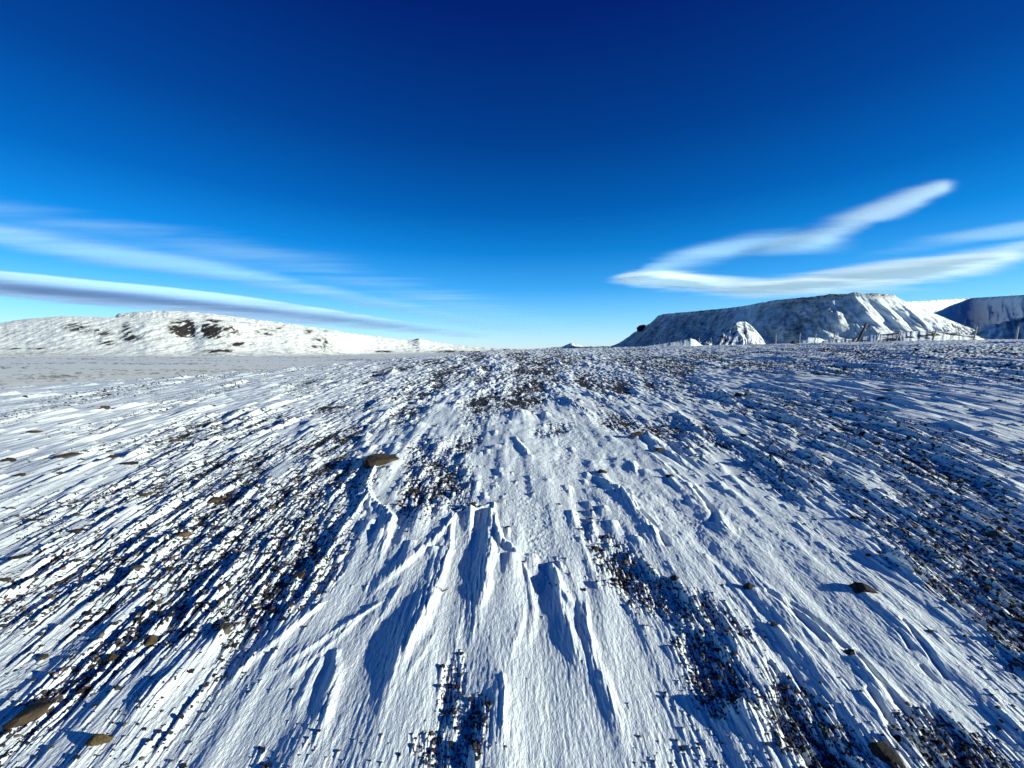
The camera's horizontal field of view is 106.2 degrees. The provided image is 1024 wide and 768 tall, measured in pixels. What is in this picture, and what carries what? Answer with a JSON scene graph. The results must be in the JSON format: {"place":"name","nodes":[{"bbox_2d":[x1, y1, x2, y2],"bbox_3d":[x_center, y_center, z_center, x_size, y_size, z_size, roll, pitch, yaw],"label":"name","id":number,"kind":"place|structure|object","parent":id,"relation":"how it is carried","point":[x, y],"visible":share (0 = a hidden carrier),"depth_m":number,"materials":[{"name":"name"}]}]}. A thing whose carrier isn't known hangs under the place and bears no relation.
{"place":"outdoors","nodes":[
{"label":"outdoors","id":0,"kind":"place"},
{"bbox_2d":[0,271,379,326],"bbox_3d":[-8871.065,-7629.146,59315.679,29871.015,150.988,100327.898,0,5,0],"label":"cloud","id":1,"kind":"structure","parent":0,"point":[70,290],"depth_m":16694.82,"materials":[{"name":"white"}]},
{"bbox_2d":[115,310,355,333],"bbox_3d":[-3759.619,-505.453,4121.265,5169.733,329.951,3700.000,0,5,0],"label":"hill","id":2,"kind":"structure","parent":0,"point":[171,314],"depth_m":2789.11,"materials":[{"name":"white snow"}]},
{"bbox_2d":[0,316,507,356],"bbox_3d":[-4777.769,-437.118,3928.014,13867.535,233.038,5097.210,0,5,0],"label":"hill","id":3,"kind":"structure","parent":0,"point":[66,336],"depth_m":1853.70,"materials":[{"name":"white snow"}]},
{"bbox_2d":[0,339,1023,767],"bbox_3d":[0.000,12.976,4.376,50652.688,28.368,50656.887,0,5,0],"label":"ground","id":4,"kind":"structure","parent":0,"point":[574,677],"depth_m":2.63,"materials":[{"name":"white snow"}]},
{"bbox_2d":[0,577,11,581],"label":"stone","id":5,"kind":"object","parent":4,"relation":"on","point":[5,579],"visible":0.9,"depth_m":2.55,"materials":[{"name":"brown stone"}]},
{"bbox_2d":[0,457,16,461],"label":"stone","id":6,"kind":"object","parent":4,"relation":"on","point":[10,459],"visible":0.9,"depth_m":5.62,"materials":[{"name":"brown stone"}]},
{"bbox_2d":[7,555,23,559],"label":"stone","id":7,"kind":"object","parent":4,"relation":"on","point":[16,557],"visible":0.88,"depth_m":2.79,"materials":[{"name":"stone"}]},
{"bbox_2d":[14,473,25,476],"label":"stone","id":8,"kind":"object","parent":4,"relation":"on","point":[21,474],"visible":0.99,"depth_m":4.81,"materials":[{"name":"brown stone"}]},
{"bbox_2d":[2,697,50,731],"bbox_3d":[-2.012,1.382,1.602,0.177,0.093,0.126,5,7,42],"label":"stone","id":9,"kind":"object","parent":4,"relation":"on","point":[35,710],"visible":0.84,"depth_m":1.57,"materials":[{"name":"brown stone"}]},
{"bbox_2d":[26,430,42,432],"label":"stone","id":10,"kind":"object","parent":4,"relation":"on","point":[34,431],"visible":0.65,"depth_m":7.58,"materials":[{"name":"stone"}]},
{"bbox_2d":[37,653,48,661],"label":"stone","id":11,"kind":"object","parent":4,"relation":"on","point":[44,656],"visible":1,"depth_m":1.91,"materials":[{"name":"brown stone"}]},
{"bbox_2d":[40,694,64,702],"bbox_3d":[-1.992,1.360,1.669,0.130,0.035,0.039,1,5,11],"label":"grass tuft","id":12,"kind":"object","parent":4,"relation":"on","point":[57,697],"visible":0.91,"depth_m":1.67,"materials":[{"name":"brown plant"}]},
{"bbox_2d":[53,452,82,457],"bbox_3d":[-6.508,1.050,5.638,0.305,0.085,0.302,4,6,35],"label":"stone","id":13,"kind":"object","parent":4,"relation":"on","point":[66,455],"visible":0.73,"depth_m":5.56,"materials":[{"name":"brown stone"}]},
{"bbox_2d":[71,528,87,533],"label":"stone","id":14,"kind":"object","parent":4,"relation":"on","point":[75,531],"visible":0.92,"depth_m":3.23,"materials":[{"name":"brown stone"}]},
{"bbox_2d":[83,733,112,746],"bbox_3d":[-1.567,1.352,1.458,0.086,0.055,0.046,-3,6,-32],"label":"stone","id":15,"kind":"object","parent":4,"relation":"on","point":[95,739],"visible":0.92,"depth_m":1.45,"materials":[{"name":"brown stone"}]},
{"bbox_2d":[103,653,120,664],"bbox_3d":[-1.954,1.345,1.871,0.066,0.047,0.058,0,5,0],"label":"stone","id":16,"kind":"object","parent":4,"relation":"on","point":[114,657],"visible":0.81,"depth_m":1.87,"materials":[{"name":"brown stone"}]},
{"bbox_2d":[105,455,119,458],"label":"stone","id":17,"kind":"object","parent":4,"relation":"on","point":[112,456],"visible":0.53,"depth_m":5.39,"materials":[{"name":"brown stone"}]},
{"bbox_2d":[112,685,120,690],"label":"stone","id":18,"kind":"object","parent":4,"relation":"on","point":[117,687],"visible":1,"depth_m":1.69,"materials":[{"name":"brown stone"}]},
{"bbox_2d":[119,461,138,464],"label":"stone","id":19,"kind":"object","parent":4,"relation":"on","point":[130,463],"visible":0.92,"depth_m":5.15,"materials":[{"name":"brown stone"}]},
{"bbox_2d":[130,565,143,571],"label":"stone","id":20,"kind":"object","parent":4,"relation":"on","point":[137,567],"visible":0.89,"depth_m":2.61,"materials":[{"name":"brown stone"}]},
{"bbox_2d":[141,492,152,495],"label":"stone","id":21,"kind":"object","parent":4,"relation":"on","point":[146,494],"visible":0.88,"depth_m":4.07,"materials":[{"name":"brown stone"}]},
{"bbox_2d":[144,634,157,645],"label":"stone","id":22,"kind":"object","parent":4,"relation":"on","point":[151,640],"visible":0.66,"depth_m":1.98,"materials":[{"name":"brown stone"}]},
{"bbox_2d":[152,599,161,604],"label":"stone","id":23,"kind":"object","parent":4,"relation":"on","point":[159,601],"visible":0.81,"depth_m":2.30,"materials":[{"name":"grey stone"}]},
{"bbox_2d":[175,531,190,536],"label":"stone","id":24,"kind":"object","parent":4,"relation":"on","point":[184,534],"visible":1,"depth_m":3.11,"materials":[{"name":"brown stone"}]},
{"bbox_2d":[207,496,221,503],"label":"stone","id":25,"kind":"object","parent":4,"relation":"on","point":[214,499],"visible":0.92,"depth_m":3.84,"materials":[{"name":"stone"}]},
{"bbox_2d":[217,622,231,634],"bbox_3d":[-1.504,1.290,2.008,0.068,0.055,0.065,-2,6,-22],"label":"stone","id":26,"kind":"object","parent":4,"relation":"on","point":[226,627],"visible":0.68,"depth_m":2.01,"materials":[{"name":"grey stone"}]},
{"bbox_2d":[223,616,249,627],"bbox_3d":[-1.492,1.281,2.063,0.164,0.053,0.048,0,5,0],"label":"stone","id":27,"kind":"object","parent":4,"relation":"on","point":[239,622],"visible":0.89,"depth_m":2.06,"materials":[{"name":"grey stone"}]},
{"bbox_2d":[291,572,304,578],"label":"stone","id":28,"kind":"object","parent":4,"relation":"on","point":[300,575],"visible":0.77,"depth_m":2.49,"materials":[{"name":"stone"}]},
{"bbox_2d":[362,453,398,468],"bbox_3d":[-1.608,0.938,4.723,0.316,0.131,0.463,2,5,20],"label":"stone","id":29,"kind":"object","parent":4,"relation":"on","point":[369,461],"visible":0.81,"depth_m":4.61,"materials":[{"name":"stone"}]},
{"bbox_2d":[0,348,1023,767],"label":"gravel","id":30,"kind":"structure","parent":4,"relation":"on","point":[992,534],"depth_m":2.54,"materials":[{"name":"gravel"}]},
{"bbox_2d":[597,469,606,473],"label":"stone","id":31,"kind":"object","parent":4,"relation":"on","point":[601,471],"visible":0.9,"depth_m":4.16,"materials":[{"name":"stone"}]},
{"bbox_2d":[630,432,642,436],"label":"stone","id":32,"kind":"object","parent":4,"relation":"on","point":[633,434],"visible":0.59,"depth_m":5.57,"materials":[{"name":"stone"}]},
{"bbox_2d":[653,448,665,451],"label":"stone","id":33,"kind":"object","parent":4,"relation":"on","point":[659,449],"visible":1,"depth_m":4.86,"materials":[{"name":"stone"}]},
{"bbox_2d":[670,575,677,580],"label":"stone","id":34,"kind":"object","parent":4,"relation":"on","point":[673,577],"visible":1,"depth_m":2.32,"materials":[{"name":"black stone"}]},
{"bbox_2d":[729,696,745,702],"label":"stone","id":35,"kind":"object","parent":4,"relation":"on","point":[732,699],"visible":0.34,"depth_m":1.53,"materials":[{"name":"black stone"}]},
{"bbox_2d":[742,583,753,588],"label":"stone","id":36,"kind":"object","parent":4,"relation":"on","point":[747,586],"visible":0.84,"depth_m":2.22,"materials":[{"name":"grey stone"}]},
{"bbox_2d":[654,323,1018,345],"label":"wire fence","id":37,"kind":"object","parent":4,"relation":"on","point":[860,334],"visible":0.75,"depth_m":46.49,"materials":[{"name":"brown wood"}]},
{"bbox_2d":[844,649,855,654],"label":"stone","id":38,"kind":"object","parent":4,"relation":"on","point":[849,651],"visible":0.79,"depth_m":1.73,"materials":[{"name":"black stone"}]},
{"bbox_2d":[848,582,878,593],"bbox_3d":[1.952,1.141,2.144,0.132,0.057,0.090,1,5,10],"label":"stone","id":39,"kind":"object","parent":4,"relation":"on","point":[858,587],"visible":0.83,"depth_m":2.13,"materials":[{"name":"grey stone"}]},
{"bbox_2d":[874,389,895,390],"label":"stone","id":40,"kind":"object","parent":4,"relation":"on","point":[885,389],"visible":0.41,"depth_m":8.24,"materials":[{"name":"grey stone"}]},
{"bbox_2d":[868,740,905,767],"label":"stone","id":41,"kind":"object","parent":4,"relation":"on","point":[883,751],"visible":0.99,"depth_m":1.30,"materials":[{"name":"grey stone"}]},
{"bbox_2d":[0,0,1023,348],"label":"sky","id":42,"kind":"structure","parent":0,"point":[479,173],"materials":[{"name":"blue"}]},
{"bbox_2d":[480,343,610,351],"bbox_3d":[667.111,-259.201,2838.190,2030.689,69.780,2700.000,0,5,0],"label":"hill","id":43,"kind":"structure","parent":0,"point":[571,345],"depth_m":2206.62,"materials":[{"name":"white snow"}]},
{"bbox_2d":[644,338,702,346],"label":"mound","id":44,"kind":"object","parent":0,"point":[692,342],"visible":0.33,"depth_m":283.60,"materials":[{"name":"white snow"}]},
{"bbox_2d":[698,322,765,344],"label":"spur","id":45,"kind":"structure","parent":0,"point":[740,332],"depth_m":778.65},
{"bbox_2d":[611,292,974,346],"bbox_3d":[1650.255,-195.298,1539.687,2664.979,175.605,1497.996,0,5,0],"label":"mesa","id":46,"kind":"structure","parent":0,"point":[849,315],"depth_m":992.72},
{"bbox_2d":[637,325,645,331],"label":"rock outcrop","id":47,"kind":"object","parent":46,"relation":"on","point":[640,328],"visible":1,"depth_m":1665.39,"materials":[{"name":"black stone"}]},
{"bbox_2d":[800,337,822,342],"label":"mound","id":48,"kind":"object","parent":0,"point":[811,340],"visible":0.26,"depth_m":96.58,"materials":[{"name":"white snow"}]},
{"bbox_2d":[621,250,1020,294],"bbox_3d":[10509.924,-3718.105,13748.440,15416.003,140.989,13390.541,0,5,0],"label":"cloud","id":49,"kind":"structure","parent":0,"point":[889,273],"depth_m":12889.71,"materials":[{"name":"white"}]},
{"bbox_2d":[822,331,985,342],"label":"mound","id":50,"kind":"object","parent":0,"point":[914,336],"visible":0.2,"depth_m":92.39,"materials":[{"name":"white snow"}]},
{"bbox_2d":[907,295,1023,329],"bbox_3d":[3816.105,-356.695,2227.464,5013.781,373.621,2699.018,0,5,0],"label":"hill","id":51,"kind":"structure","parent":0,"point":[980,313],"depth_m":2046.72,"materials":[{"name":"white snow"}]},
{"bbox_2d":[969,317,1023,338],"bbox_3d":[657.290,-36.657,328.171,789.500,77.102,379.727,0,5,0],"label":"hill","id":52,"kind":"structure","parent":0,"point":[1005,330],"depth_m":255.90,"materials":[{"name":"white snow"}]}
]}

